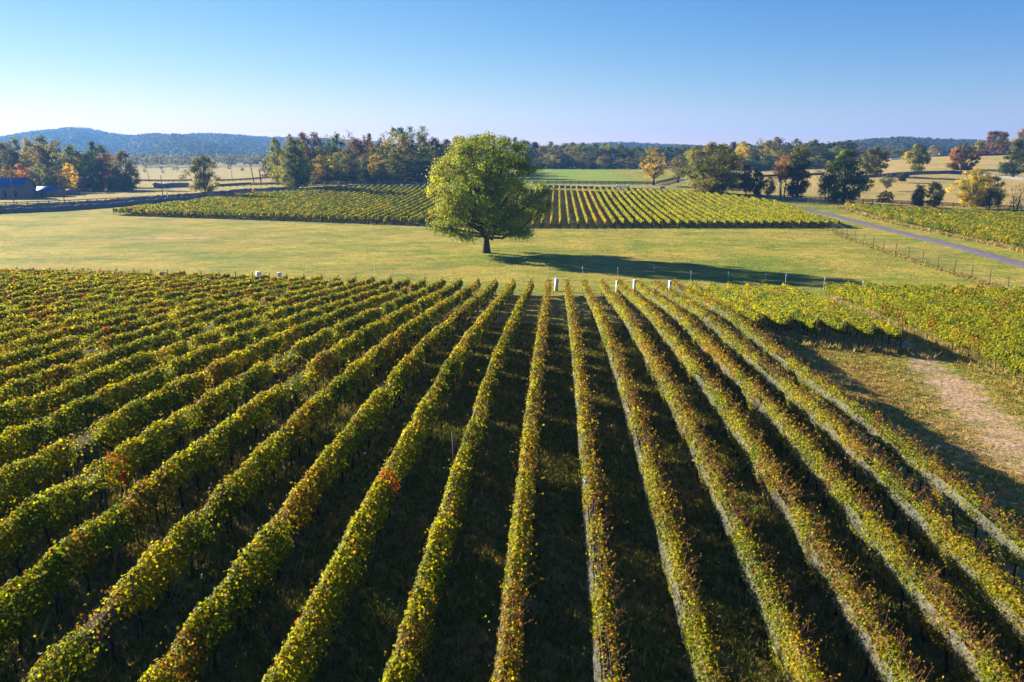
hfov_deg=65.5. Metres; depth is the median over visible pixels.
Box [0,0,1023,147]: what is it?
sky
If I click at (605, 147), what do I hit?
woodland tree
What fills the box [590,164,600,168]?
wood bush
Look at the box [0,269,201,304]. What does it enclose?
vine trellis
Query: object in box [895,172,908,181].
broadleaf tree
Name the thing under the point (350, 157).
woodland tree
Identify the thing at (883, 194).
round bush
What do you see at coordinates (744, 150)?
woodland tree
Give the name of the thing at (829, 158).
woodland tree
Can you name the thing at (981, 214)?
vine trellis
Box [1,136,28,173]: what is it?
woodland tree
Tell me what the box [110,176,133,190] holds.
wood bush
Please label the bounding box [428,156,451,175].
woodland tree
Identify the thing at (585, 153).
woodland tree
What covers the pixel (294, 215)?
vine trellis
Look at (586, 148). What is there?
woodland tree
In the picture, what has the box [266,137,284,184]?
woodland tree
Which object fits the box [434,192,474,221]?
vine trellis
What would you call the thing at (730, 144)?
woodland tree
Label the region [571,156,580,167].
woodland tree
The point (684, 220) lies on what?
vine trellis
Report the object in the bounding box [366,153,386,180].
woodland tree
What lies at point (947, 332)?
vine trellis
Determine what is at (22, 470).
vine trellis
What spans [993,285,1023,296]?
vine trellis
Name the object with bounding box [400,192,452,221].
vine trellis
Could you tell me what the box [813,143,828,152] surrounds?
woodland tree
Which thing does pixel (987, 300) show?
vine trellis
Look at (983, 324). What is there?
vine trellis
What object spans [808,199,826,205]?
gate
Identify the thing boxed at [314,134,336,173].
woodland tree
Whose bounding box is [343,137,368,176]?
woodland tree
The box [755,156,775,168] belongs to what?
woodland tree
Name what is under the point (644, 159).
woodland tree
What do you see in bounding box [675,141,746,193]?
oak tree
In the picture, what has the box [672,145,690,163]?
woodland tree
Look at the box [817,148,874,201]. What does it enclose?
broadleaf tree
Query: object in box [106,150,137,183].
woodland tree
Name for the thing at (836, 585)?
vine trellis
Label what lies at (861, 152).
woodland tree
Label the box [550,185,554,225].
vine trellis
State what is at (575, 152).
woodland tree
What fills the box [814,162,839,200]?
broadleaf tree
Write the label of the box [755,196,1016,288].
wire fence
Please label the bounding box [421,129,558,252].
maple tree
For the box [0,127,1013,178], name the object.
forest
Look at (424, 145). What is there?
woodland tree
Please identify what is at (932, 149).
woodland tree
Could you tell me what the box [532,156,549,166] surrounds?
woodland tree
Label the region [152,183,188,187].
long shed
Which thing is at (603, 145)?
woodland tree
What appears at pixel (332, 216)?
vine trellis
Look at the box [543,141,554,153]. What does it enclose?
woodland tree
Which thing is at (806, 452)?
vine trellis
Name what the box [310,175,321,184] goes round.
wood bush
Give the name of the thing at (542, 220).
vine trellis
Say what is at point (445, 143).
woodland tree
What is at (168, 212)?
vine trellis
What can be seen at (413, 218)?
vine trellis
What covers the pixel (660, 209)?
vine trellis
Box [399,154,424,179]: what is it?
woodland tree
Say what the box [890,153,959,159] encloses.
board fence
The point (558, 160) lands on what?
woodland tree
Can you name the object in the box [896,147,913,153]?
woodland tree
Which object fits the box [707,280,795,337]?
vine trellis
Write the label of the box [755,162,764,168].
wood bush
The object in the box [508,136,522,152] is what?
woodland tree
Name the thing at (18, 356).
vine trellis
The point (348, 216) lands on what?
vine trellis
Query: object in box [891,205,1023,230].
vine trellis
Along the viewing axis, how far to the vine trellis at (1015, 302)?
99.16 m
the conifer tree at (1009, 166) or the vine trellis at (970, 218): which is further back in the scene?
the conifer tree at (1009, 166)
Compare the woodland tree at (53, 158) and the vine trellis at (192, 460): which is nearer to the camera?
the vine trellis at (192, 460)
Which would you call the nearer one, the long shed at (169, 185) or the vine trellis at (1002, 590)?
the vine trellis at (1002, 590)
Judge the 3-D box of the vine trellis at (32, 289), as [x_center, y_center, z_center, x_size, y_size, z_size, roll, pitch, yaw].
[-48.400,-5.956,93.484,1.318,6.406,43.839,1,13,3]
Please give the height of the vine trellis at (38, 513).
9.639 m
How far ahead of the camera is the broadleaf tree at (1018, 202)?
282.85 m
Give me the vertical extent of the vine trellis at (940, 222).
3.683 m
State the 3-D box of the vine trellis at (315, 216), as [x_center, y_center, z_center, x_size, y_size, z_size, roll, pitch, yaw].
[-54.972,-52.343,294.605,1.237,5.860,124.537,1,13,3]
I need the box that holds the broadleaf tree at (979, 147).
[973,139,984,150]
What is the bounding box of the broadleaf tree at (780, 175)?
[772,152,790,196]
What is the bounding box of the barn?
[0,178,37,198]
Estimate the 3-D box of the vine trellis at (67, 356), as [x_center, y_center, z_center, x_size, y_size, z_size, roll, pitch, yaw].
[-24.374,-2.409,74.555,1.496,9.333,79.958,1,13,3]
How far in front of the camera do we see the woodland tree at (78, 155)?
424.46 m
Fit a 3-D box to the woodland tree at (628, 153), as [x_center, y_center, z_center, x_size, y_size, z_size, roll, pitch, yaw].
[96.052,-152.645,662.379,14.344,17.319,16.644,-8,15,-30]
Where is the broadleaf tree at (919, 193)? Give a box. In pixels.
[911,184,929,206]
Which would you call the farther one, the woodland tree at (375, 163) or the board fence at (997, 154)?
the board fence at (997, 154)
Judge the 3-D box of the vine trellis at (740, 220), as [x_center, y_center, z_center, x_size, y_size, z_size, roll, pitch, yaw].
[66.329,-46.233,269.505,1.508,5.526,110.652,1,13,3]
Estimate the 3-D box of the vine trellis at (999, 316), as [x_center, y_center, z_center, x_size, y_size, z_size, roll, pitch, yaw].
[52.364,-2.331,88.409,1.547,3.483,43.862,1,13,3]
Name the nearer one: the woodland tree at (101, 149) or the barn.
the barn
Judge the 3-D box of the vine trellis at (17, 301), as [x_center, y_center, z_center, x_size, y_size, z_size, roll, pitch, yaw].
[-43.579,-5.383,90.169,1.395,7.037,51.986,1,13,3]
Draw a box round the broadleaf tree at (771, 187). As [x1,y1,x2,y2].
[763,176,776,194]
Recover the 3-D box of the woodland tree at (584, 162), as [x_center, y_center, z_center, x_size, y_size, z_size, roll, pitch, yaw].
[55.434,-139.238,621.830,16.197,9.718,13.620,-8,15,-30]
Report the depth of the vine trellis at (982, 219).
225.50 m
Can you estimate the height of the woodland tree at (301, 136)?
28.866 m
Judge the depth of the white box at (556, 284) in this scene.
115.94 m
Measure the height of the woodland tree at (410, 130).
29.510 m
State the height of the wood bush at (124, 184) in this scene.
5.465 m
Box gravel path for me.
[539,180,687,186]
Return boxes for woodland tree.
[0,141,15,171]
[0,148,25,177]
[0,165,19,177]
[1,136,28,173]
[9,163,32,177]
[18,138,38,183]
[25,143,51,183]
[27,163,53,185]
[29,135,62,179]
[43,149,63,180]
[43,166,67,185]
[45,140,67,160]
[49,146,87,177]
[54,144,90,186]
[61,162,78,188]
[75,151,108,190]
[91,157,112,189]
[93,144,115,179]
[93,152,122,189]
[104,167,123,190]
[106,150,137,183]
[121,163,141,189]
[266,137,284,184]
[273,151,291,185]
[282,133,298,170]
[294,132,313,165]
[303,131,327,175]
[303,160,316,180]
[310,154,333,180]
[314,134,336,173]
[322,153,348,180]
[327,132,348,180]
[332,152,349,181]
[337,155,359,177]
[338,131,356,160]
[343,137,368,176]
[344,160,365,180]
[356,143,393,177]
[357,135,377,162]
[358,160,372,179]
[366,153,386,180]
[371,163,386,180]
[375,131,391,159]
[379,125,407,173]
[383,152,407,177]
[392,126,407,175]
[395,134,418,171]
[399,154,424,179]
[403,126,422,157]
[405,134,435,178]
[412,156,438,178]
[414,126,440,165]
[425,137,447,170]
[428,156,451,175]
[437,139,454,158]
[445,135,467,171]
[463,136,483,166]
[466,142,495,168]
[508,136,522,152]
[522,148,535,165]
[529,141,538,165]
[530,146,550,163]
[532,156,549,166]
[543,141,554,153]
[543,152,556,168]
[550,145,561,154]
[550,155,565,166]
[551,153,573,168]
[558,142,573,159]
[562,146,577,167]
[566,145,585,167]
[568,142,583,166]
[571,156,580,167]
[573,156,593,168]
[575,142,586,154]
[576,145,593,159]
[578,152,590,166]
[582,145,599,167]
[587,157,598,167]
[590,143,604,160]
[595,148,609,167]
[596,154,613,168]
[596,155,617,167]
[599,143,607,165]
[599,143,620,158]
[603,147,618,161]
[611,157,626,166]
[615,145,626,164]
[619,147,634,167]
[621,157,638,168]
[629,146,646,159]
[632,153,647,166]
[639,153,651,167]
[650,148,660,161]
[662,147,674,165]
[664,147,684,166]
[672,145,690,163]
[679,153,694,168]
[691,145,707,157]
[729,141,740,155]
[734,141,751,164]
[734,141,753,157]
[739,158,754,167]
[746,157,760,168]
[750,144,765,154]
[751,139,781,168]
[753,139,763,151]
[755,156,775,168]
[767,136,787,161]
[773,149,789,162]
[783,138,805,152]
[804,139,823,164]
[806,155,825,166]
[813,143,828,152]
[822,150,832,165]
[825,150,840,161]
[829,145,845,154]
[855,147,869,157]
[880,145,894,155]
[890,150,906,156]
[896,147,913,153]
[927,145,939,154]
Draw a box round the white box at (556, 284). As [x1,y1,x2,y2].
[554,279,558,290]
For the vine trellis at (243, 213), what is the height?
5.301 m
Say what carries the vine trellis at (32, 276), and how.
on the ground at (810, 257)
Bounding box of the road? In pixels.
[795,206,1023,267]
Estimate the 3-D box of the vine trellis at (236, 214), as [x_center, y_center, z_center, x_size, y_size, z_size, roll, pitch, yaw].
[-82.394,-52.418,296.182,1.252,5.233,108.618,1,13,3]
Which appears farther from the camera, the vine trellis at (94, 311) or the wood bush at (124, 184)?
the wood bush at (124, 184)
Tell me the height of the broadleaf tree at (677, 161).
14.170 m
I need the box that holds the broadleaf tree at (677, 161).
[668,154,689,182]
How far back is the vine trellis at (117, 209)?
264.88 m
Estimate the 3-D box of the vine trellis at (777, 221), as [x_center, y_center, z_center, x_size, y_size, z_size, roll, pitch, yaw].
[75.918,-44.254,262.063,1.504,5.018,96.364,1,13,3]
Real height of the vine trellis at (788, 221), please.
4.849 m
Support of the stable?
on the ground at (810, 257)
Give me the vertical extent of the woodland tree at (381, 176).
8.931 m
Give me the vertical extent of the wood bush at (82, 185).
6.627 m
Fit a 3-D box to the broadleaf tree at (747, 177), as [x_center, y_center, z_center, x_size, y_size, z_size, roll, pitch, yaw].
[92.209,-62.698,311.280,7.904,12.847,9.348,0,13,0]
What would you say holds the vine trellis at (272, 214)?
on the ground at (810, 257)
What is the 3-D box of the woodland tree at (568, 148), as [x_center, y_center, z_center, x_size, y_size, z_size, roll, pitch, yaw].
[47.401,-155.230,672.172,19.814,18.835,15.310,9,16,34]
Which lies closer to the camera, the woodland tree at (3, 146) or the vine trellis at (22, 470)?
the vine trellis at (22, 470)
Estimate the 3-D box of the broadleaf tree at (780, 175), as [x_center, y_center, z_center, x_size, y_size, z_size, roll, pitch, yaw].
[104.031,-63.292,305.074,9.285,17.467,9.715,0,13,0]
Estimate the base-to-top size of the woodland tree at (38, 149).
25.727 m
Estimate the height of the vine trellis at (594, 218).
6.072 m
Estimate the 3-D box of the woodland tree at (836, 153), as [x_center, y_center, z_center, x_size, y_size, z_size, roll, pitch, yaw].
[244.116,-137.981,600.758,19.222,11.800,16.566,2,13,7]
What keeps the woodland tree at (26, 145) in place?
on the ground at (810, 257)
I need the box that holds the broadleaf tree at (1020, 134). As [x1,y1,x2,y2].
[1009,128,1023,154]
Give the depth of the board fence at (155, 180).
555.16 m
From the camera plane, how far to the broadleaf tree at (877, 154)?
426.09 m
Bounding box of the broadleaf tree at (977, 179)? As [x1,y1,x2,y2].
[945,168,995,208]
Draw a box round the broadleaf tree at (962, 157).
[945,143,981,169]
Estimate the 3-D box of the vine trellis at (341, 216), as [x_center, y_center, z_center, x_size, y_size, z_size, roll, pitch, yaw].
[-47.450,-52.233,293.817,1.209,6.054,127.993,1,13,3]
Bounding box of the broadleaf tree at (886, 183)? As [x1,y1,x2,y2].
[878,174,897,190]
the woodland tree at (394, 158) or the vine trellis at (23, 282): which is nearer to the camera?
the vine trellis at (23, 282)
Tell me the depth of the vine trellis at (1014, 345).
80.22 m
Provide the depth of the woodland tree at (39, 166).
401.90 m
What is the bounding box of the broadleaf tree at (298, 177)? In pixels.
[280,138,312,187]
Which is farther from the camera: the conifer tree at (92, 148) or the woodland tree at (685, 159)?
the woodland tree at (685, 159)
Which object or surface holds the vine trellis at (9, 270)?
on the ground at (810, 257)
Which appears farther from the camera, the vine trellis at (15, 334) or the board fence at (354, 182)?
the board fence at (354, 182)
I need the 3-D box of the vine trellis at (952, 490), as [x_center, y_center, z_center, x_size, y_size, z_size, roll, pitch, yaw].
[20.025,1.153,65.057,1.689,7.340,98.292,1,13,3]
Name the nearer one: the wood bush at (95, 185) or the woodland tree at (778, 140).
the wood bush at (95, 185)
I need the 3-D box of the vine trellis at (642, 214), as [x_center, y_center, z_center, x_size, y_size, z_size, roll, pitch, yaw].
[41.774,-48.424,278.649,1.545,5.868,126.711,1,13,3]
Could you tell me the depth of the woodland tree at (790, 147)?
616.29 m
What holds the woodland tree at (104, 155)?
on the ground at (810, 257)
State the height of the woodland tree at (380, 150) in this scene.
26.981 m
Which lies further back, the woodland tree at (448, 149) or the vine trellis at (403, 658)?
the woodland tree at (448, 149)
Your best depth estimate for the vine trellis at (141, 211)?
276.62 m
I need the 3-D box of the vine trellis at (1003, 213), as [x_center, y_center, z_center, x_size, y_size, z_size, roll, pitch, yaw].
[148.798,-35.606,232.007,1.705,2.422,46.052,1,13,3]
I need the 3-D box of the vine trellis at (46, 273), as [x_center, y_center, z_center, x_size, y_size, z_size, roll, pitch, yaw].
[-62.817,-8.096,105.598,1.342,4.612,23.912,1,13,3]
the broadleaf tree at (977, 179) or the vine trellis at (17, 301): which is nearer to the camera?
the vine trellis at (17, 301)
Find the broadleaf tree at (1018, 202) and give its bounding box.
[1006,185,1023,210]
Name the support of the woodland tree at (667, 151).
on the ground at (810, 257)
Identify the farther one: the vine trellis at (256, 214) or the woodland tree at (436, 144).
the woodland tree at (436, 144)
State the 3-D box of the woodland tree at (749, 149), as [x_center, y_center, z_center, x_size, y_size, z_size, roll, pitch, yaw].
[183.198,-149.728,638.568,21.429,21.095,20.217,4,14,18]
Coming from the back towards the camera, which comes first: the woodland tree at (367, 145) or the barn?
the woodland tree at (367, 145)
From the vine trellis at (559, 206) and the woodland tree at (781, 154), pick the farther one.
the woodland tree at (781, 154)
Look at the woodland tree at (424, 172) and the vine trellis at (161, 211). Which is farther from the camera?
the woodland tree at (424, 172)
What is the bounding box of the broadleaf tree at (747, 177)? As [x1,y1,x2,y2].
[738,164,756,193]
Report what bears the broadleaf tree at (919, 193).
on the ground at (810, 257)
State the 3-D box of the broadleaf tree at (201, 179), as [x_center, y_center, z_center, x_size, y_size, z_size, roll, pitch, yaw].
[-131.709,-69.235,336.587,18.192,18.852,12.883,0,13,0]
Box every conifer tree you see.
[85,141,100,178]
[996,139,1023,176]
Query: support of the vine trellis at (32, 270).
on the ground at (810, 257)
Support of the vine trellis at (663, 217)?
on the ground at (810, 257)
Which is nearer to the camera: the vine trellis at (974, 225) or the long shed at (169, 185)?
the vine trellis at (974, 225)
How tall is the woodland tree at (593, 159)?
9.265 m
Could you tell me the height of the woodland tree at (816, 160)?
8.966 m
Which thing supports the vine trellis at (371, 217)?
on the ground at (810, 257)
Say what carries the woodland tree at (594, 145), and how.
on the ground at (810, 257)
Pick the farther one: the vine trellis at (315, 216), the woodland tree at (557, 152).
the woodland tree at (557, 152)
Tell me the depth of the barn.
349.90 m
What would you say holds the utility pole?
on the ground at (810, 257)
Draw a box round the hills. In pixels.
[0,133,264,154]
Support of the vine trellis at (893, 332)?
on the ground at (810, 257)
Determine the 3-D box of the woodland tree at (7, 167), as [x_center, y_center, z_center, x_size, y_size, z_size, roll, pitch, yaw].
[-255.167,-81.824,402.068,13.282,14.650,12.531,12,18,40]
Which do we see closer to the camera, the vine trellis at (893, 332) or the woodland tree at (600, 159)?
the vine trellis at (893, 332)
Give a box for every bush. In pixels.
[37,176,55,185]
[58,178,74,188]
[76,176,90,191]
[76,180,86,189]
[93,182,102,191]
[104,177,116,190]
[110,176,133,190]
[117,181,129,190]
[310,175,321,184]
[336,173,349,181]
[344,172,357,181]
[359,171,373,180]
[385,172,403,180]
[404,172,424,180]
[546,160,558,168]
[559,161,572,168]
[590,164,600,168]
[603,163,616,168]
[615,161,625,168]
[631,162,642,168]
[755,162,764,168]
[811,163,821,168]
[876,191,894,201]
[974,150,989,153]
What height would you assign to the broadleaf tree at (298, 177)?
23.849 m
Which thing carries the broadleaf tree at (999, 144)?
on the ground at (810, 257)
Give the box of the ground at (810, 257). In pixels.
[0,155,1023,681]
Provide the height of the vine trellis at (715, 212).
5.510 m
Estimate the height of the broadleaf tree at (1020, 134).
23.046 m
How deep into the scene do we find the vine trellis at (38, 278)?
99.55 m
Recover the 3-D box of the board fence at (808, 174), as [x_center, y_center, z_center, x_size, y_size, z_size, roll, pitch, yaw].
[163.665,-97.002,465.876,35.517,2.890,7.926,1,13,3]
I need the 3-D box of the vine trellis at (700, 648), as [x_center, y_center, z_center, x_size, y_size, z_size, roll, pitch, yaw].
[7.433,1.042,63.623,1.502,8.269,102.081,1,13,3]
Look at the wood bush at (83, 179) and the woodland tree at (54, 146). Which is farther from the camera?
the woodland tree at (54, 146)
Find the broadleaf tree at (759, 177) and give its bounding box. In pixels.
[747,168,766,194]
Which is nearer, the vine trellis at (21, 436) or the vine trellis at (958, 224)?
the vine trellis at (21, 436)
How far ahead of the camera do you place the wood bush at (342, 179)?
383.94 m
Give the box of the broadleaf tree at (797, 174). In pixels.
[783,147,812,196]
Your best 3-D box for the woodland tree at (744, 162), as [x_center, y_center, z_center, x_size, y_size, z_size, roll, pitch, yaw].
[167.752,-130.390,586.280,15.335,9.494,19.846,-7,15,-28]
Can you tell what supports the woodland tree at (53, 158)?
on the ground at (810, 257)
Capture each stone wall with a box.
[0,183,438,212]
[0,186,295,208]
[544,185,823,202]
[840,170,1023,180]
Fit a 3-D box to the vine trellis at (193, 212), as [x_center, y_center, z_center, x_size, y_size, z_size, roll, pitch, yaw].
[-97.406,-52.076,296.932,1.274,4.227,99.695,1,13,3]
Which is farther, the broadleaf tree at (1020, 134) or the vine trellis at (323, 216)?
the broadleaf tree at (1020, 134)
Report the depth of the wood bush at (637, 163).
621.03 m
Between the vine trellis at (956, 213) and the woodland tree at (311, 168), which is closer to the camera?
the vine trellis at (956, 213)
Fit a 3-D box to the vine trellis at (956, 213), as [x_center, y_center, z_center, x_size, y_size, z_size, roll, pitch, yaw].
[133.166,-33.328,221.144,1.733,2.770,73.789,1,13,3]
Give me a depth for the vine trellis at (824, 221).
241.29 m
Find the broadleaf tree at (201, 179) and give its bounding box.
[177,155,220,196]
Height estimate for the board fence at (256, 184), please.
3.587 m
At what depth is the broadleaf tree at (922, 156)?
465.66 m
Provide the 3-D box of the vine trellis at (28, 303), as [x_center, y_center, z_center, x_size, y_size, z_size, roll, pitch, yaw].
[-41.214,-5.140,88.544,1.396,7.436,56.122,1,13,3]
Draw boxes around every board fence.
[0,184,340,204]
[136,179,191,181]
[216,182,282,186]
[217,176,270,181]
[221,181,436,185]
[533,181,651,184]
[656,178,679,183]
[736,194,1023,209]
[760,167,815,171]
[764,173,823,176]
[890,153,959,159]
[976,153,1009,155]
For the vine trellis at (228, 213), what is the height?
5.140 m
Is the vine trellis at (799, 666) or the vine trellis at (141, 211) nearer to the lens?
the vine trellis at (799, 666)
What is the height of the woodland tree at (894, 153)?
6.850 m
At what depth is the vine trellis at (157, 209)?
281.21 m
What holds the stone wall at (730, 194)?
on the ground at (810, 257)
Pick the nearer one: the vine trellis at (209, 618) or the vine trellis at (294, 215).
the vine trellis at (209, 618)
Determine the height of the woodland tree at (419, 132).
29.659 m
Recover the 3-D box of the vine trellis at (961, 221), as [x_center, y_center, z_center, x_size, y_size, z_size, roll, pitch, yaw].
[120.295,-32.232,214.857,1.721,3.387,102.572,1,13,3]
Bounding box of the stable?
[36,186,65,196]
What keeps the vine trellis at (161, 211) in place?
on the ground at (810, 257)
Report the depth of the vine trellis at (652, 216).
256.37 m
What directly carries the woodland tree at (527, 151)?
on the ground at (810, 257)
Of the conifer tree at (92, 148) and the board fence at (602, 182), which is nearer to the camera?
the board fence at (602, 182)
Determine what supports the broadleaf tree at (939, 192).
on the ground at (810, 257)
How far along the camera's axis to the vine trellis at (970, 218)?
221.99 m
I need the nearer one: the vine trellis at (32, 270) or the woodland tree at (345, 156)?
the vine trellis at (32, 270)
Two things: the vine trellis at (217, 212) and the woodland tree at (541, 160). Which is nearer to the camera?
the vine trellis at (217, 212)
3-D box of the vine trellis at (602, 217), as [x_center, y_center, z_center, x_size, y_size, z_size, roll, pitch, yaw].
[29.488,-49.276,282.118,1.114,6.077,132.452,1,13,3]
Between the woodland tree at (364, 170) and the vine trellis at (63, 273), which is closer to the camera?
the vine trellis at (63, 273)
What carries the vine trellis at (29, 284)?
on the ground at (810, 257)
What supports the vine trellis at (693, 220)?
on the ground at (810, 257)
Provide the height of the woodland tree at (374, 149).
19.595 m
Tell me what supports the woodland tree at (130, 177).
on the ground at (810, 257)
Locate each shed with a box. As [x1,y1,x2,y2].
[65,189,79,194]
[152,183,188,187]
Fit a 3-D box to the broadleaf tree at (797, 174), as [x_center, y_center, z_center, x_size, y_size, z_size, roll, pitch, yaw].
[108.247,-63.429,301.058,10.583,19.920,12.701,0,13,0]
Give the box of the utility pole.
[56,169,64,202]
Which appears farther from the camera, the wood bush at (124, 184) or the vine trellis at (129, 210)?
the wood bush at (124, 184)
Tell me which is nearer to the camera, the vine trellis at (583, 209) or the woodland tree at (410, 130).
the vine trellis at (583, 209)
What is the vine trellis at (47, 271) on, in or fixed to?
on the ground at (810, 257)
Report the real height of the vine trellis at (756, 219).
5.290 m
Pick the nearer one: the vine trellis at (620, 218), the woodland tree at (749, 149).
the vine trellis at (620, 218)
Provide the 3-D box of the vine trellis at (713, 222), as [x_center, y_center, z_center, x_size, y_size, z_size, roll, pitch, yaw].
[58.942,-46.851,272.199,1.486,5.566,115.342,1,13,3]
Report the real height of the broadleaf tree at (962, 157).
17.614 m
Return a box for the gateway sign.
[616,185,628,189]
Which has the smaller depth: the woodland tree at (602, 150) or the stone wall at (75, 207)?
the stone wall at (75, 207)
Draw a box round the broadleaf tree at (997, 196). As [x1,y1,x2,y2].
[976,175,1008,208]
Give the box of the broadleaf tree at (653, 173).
[638,148,668,184]
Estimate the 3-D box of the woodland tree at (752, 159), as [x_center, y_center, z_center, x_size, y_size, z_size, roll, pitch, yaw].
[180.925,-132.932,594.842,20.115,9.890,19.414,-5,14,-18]
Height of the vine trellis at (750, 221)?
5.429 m
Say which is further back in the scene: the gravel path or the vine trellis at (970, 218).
the gravel path
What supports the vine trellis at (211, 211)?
on the ground at (810, 257)
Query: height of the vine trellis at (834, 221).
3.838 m
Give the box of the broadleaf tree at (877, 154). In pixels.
[860,146,890,173]
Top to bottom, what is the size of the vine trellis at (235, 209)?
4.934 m
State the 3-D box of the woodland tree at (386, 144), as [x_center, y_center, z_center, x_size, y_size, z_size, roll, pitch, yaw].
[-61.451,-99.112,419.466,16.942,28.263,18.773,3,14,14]
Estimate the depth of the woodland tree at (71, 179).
406.62 m
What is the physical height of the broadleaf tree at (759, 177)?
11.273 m
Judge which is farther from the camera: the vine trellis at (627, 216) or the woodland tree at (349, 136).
the woodland tree at (349, 136)
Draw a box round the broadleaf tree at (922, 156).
[901,143,931,170]
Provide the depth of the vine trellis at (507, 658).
25.72 m
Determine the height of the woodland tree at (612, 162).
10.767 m
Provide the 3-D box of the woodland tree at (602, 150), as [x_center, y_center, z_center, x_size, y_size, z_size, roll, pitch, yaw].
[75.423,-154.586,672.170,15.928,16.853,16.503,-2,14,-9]
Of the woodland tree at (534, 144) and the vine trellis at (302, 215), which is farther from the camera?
the woodland tree at (534, 144)
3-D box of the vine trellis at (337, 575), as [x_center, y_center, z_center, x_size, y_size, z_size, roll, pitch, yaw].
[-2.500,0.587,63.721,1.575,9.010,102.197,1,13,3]
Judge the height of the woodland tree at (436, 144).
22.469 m
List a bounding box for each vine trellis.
[0,266,73,275]
[0,267,17,271]
[0,268,54,273]
[0,268,89,276]
[0,268,100,279]
[0,268,118,280]
[0,269,152,291]
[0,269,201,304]
[0,270,171,291]
[0,270,185,301]
[0,271,219,308]
[0,272,239,311]
[0,272,254,321]
[0,273,270,331]
[0,273,287,343]
[0,273,308,350]
[0,273,341,376]
[0,274,324,356]
[0,275,357,387]
[0,275,410,467]
[0,275,445,575]
[0,276,376,414]
[0,276,393,443]
[0,277,427,515]
[0,277,462,655]
[1,269,135,283]
[2,267,37,272]
[17,277,482,681]
[112,203,152,213]
[119,200,179,214]
[125,195,217,215]
[128,278,498,681]
[131,195,228,214]
[137,193,239,215]
[145,193,248,215]
[151,192,257,215]
[157,191,263,216]
[164,191,269,215]
[171,191,275,214]
[177,190,281,216]
[184,190,287,216]
[190,190,293,215]
[197,189,299,216]
[204,188,305,217]
[211,188,312,217]
[218,188,318,218]
[224,187,324,218]
[232,187,331,218]
[239,187,336,218]
[246,186,343,219]
[254,186,349,218]
[260,186,354,218]
[261,278,515,681]
[268,185,361,218]
[275,185,366,220]
[283,185,373,219]
[290,185,378,220]
[298,184,384,220]
[305,185,390,221]
[312,185,396,220]
[320,184,402,221]
[328,184,408,221]
[336,185,414,221]
[343,185,419,221]
[351,184,425,221]
[359,185,430,222]
[367,187,436,223]
[375,188,437,222]
[379,279,534,681]
[384,189,445,221]
[391,193,442,221]
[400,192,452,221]
[408,186,463,224]
[417,207,438,224]
[425,190,473,222]
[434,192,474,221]
[483,277,553,681]
[541,184,548,225]
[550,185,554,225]
[558,185,561,224]
[563,279,634,681]
[564,186,570,227]
[570,186,579,227]
[576,185,588,227]
[581,277,743,681]
[582,186,597,226]
[587,186,606,226]
[593,186,616,226]
[599,186,625,226]
[599,278,840,681]
[605,186,635,227]
[611,187,644,227]
[616,278,943,681]
[617,187,653,226]
[623,187,662,226]
[629,187,671,226]
[635,278,1023,681]
[636,188,680,227]
[642,188,690,227]
[648,188,699,224]
[653,279,1023,656]
[655,188,708,225]
[662,188,717,227]
[668,189,727,226]
[671,278,1023,582]
[675,189,736,225]
[682,189,746,227]
[688,280,766,330]
[689,190,755,226]
[698,190,764,226]
[705,191,773,227]
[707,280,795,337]
[713,192,783,226]
[722,193,792,226]
[725,281,821,339]
[731,194,802,227]
[740,195,812,226]
[743,281,850,341]
[750,196,821,227]
[761,281,877,344]
[762,198,830,225]
[773,199,840,227]
[780,281,906,348]
[824,281,1023,382]
[842,281,1023,357]
[844,201,1023,246]
[854,202,1023,245]
[862,281,1023,344]
[864,203,1023,236]
[873,203,1023,235]
[881,282,1023,338]
[882,204,1023,234]
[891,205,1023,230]
[899,282,1023,331]
[901,206,1023,229]
[911,206,1022,227]
[918,282,1023,320]
[921,206,1023,226]
[931,207,1023,224]
[936,283,1023,313]
[943,208,1022,222]
[953,209,1023,222]
[956,283,1023,309]
[958,209,1023,219]
[965,209,1023,218]
[970,282,1023,306]
[973,209,1023,217]
[982,209,1023,216]
[990,210,1023,215]
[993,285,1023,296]
[1012,285,1023,291]
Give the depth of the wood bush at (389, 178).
389.59 m
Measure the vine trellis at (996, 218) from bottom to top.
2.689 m
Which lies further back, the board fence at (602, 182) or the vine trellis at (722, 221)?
the board fence at (602, 182)
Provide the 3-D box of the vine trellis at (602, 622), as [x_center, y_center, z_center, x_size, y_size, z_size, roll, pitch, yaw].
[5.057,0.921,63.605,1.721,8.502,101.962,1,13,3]
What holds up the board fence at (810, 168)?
on the ground at (810, 257)
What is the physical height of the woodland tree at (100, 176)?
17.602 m
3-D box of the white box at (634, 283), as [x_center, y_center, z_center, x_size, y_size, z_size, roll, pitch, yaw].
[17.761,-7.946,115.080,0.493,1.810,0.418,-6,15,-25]
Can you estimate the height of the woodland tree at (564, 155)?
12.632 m
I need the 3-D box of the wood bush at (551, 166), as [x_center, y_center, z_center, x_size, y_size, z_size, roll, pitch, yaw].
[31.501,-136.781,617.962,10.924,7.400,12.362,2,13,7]
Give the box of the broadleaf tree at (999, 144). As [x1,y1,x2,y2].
[978,131,1010,153]
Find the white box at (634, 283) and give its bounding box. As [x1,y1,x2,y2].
[633,280,636,291]
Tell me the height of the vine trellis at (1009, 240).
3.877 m
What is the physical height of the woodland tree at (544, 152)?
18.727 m
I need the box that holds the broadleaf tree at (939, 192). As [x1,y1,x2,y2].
[924,181,946,206]
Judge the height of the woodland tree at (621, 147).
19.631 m

